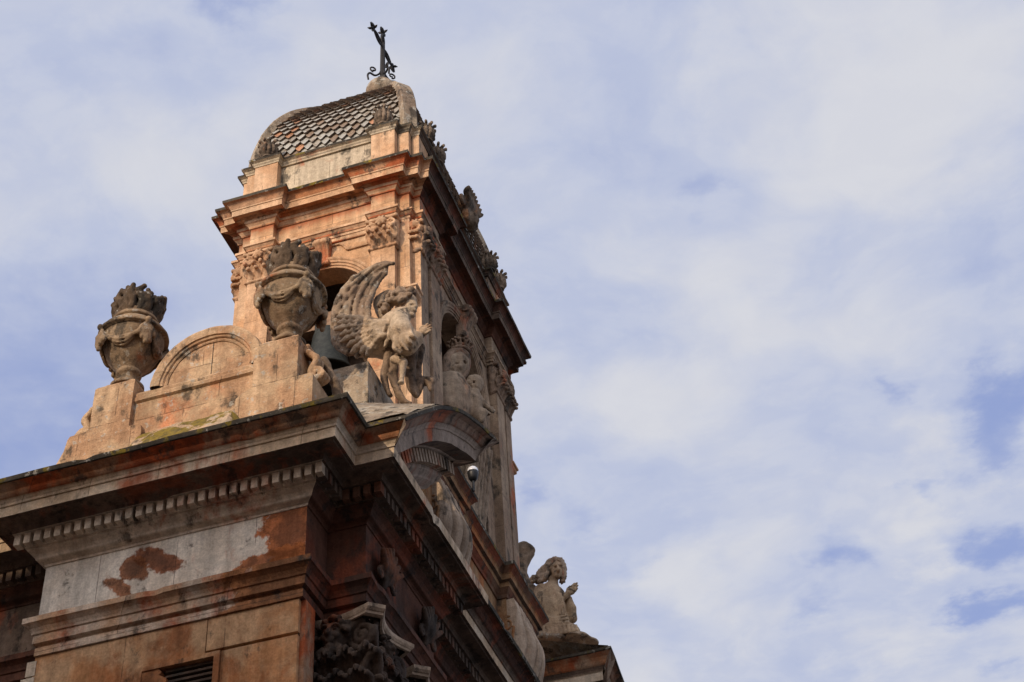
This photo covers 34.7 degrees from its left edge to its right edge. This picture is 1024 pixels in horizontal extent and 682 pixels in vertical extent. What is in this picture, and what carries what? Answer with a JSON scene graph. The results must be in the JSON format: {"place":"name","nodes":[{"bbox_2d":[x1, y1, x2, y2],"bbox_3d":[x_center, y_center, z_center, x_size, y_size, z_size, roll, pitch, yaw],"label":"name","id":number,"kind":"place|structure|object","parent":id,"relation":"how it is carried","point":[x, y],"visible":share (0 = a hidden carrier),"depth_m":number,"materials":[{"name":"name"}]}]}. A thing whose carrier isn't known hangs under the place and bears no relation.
{"place":"outdoors","nodes":[
{"label":"outdoors","id":0,"kind":"place"},
{"bbox_2d":[0,392,623,681],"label":"church","id":1,"kind":"structure","parent":0,"point":[336,538],"depth_m":27.10,"materials":[{"name":"stone"}]},
{"bbox_2d":[134,650,220,681],"bbox_3d":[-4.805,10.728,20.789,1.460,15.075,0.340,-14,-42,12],"label":"window","id":2,"kind":"structure","parent":1,"relation":"in","point":[205,667],"depth_m":25.56,"materials":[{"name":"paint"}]},
{"bbox_2d":[57,325,342,463],"bbox_3d":[-5.762,1.204,29.287,6.266,3.466,2.023,-14,-42,12],"label":"gable screen","id":3,"kind":"object","parent":1,"relation":"on","point":[211,376],"visible":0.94,"depth_m":29.32,"materials":[{"name":"stone"}]},
{"bbox_2d":[95,282,168,389],"bbox_3d":[-7.204,0.012,31.224,1.343,2.435,1.343,-11,-42,9],"label":"stone urn","id":4,"kind":"object","parent":3,"relation":"on","point":[132,339],"visible":0.94,"depth_m":30.78,"materials":[{"name":"stone"}]},
{"bbox_2d":[253,238,327,344],"bbox_3d":[-4.112,-0.798,30.600,1.343,2.435,1.343,-14,-42,12],"label":"stone urn","id":5,"kind":"object","parent":3,"relation":"on","point":[290,296],"visible":1,"depth_m":30.16,"materials":[{"name":"stone"}]},
{"bbox_2d":[334,361,392,422],"bbox_3d":[-2.748,1.569,30.597,0.729,1.750,1.487,-14,-42,12],"label":"statue pedestal","id":6,"kind":"object","parent":1,"relation":"on","point":[360,383],"visible":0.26,"depth_m":30.44,"materials":[{"name":"stone"}]},
{"bbox_2d":[330,261,434,403],"bbox_3d":[-2.518,-0.273,31.861,2.176,4.001,1.040,-23,-45,21],"label":"angel statue","id":7,"kind":"object","parent":1,"relation":"on","point":[391,339],"visible":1,"depth_m":31.33,"materials":[{"name":"stone"}]},
{"bbox_2d":[467,466,478,491],"bbox_3d":[-0.852,3.022,35.953,0.252,0.660,0.252,-14,-42,12],"label":"globe lamp","id":8,"kind":"object","parent":1,"relation":"on","point":[472,472],"visible":1,"depth_m":35.93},
{"bbox_2d":[519,541,598,644],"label":"angel statue","id":9,"kind":"object","parent":1,"relation":"on","point":[555,600],"visible":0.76,"depth_m":43.87,"materials":[{"name":"beige stone"}]},
{"bbox_2d":[211,77,530,568],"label":"bell tower","id":10,"kind":"structure","parent":0,"point":[348,187],"depth_m":40.77,"materials":[{"name":"stone"}]},
{"bbox_2d":[302,311,350,392],"bbox_3d":[-4.309,0.087,38.484,1.282,1.860,1.273,16,-45,-21],"label":"church bell","id":11,"kind":"object","parent":10,"relation":"hanging from","point":[321,345],"visible":0.34,"depth_m":38.06,"materials":[{"name":"grey metal"}]},
{"bbox_2d":[367,22,397,80],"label":"wrought iron cross","id":12,"kind":"object","parent":10,"relation":"on","point":[383,53],"visible":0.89,"depth_m":49.62,"materials":[{"name":"black metal"}]},
{"bbox_2d":[442,336,495,528],"bbox_3d":[-1.209,2.137,38.593,1.690,5.272,1.920,-3,-41,-1],"label":"crowned woman statue","id":13,"kind":"object","parent":10,"relation":"on","point":[460,391],"visible":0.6,"depth_m":38.57,"materials":[{"name":"stone"}]},
{"bbox_2d":[0,0,1023,681],"label":"sky","id":14,"kind":"structure","parent":0,"point":[762,260],"materials":[{"name":"blue"}]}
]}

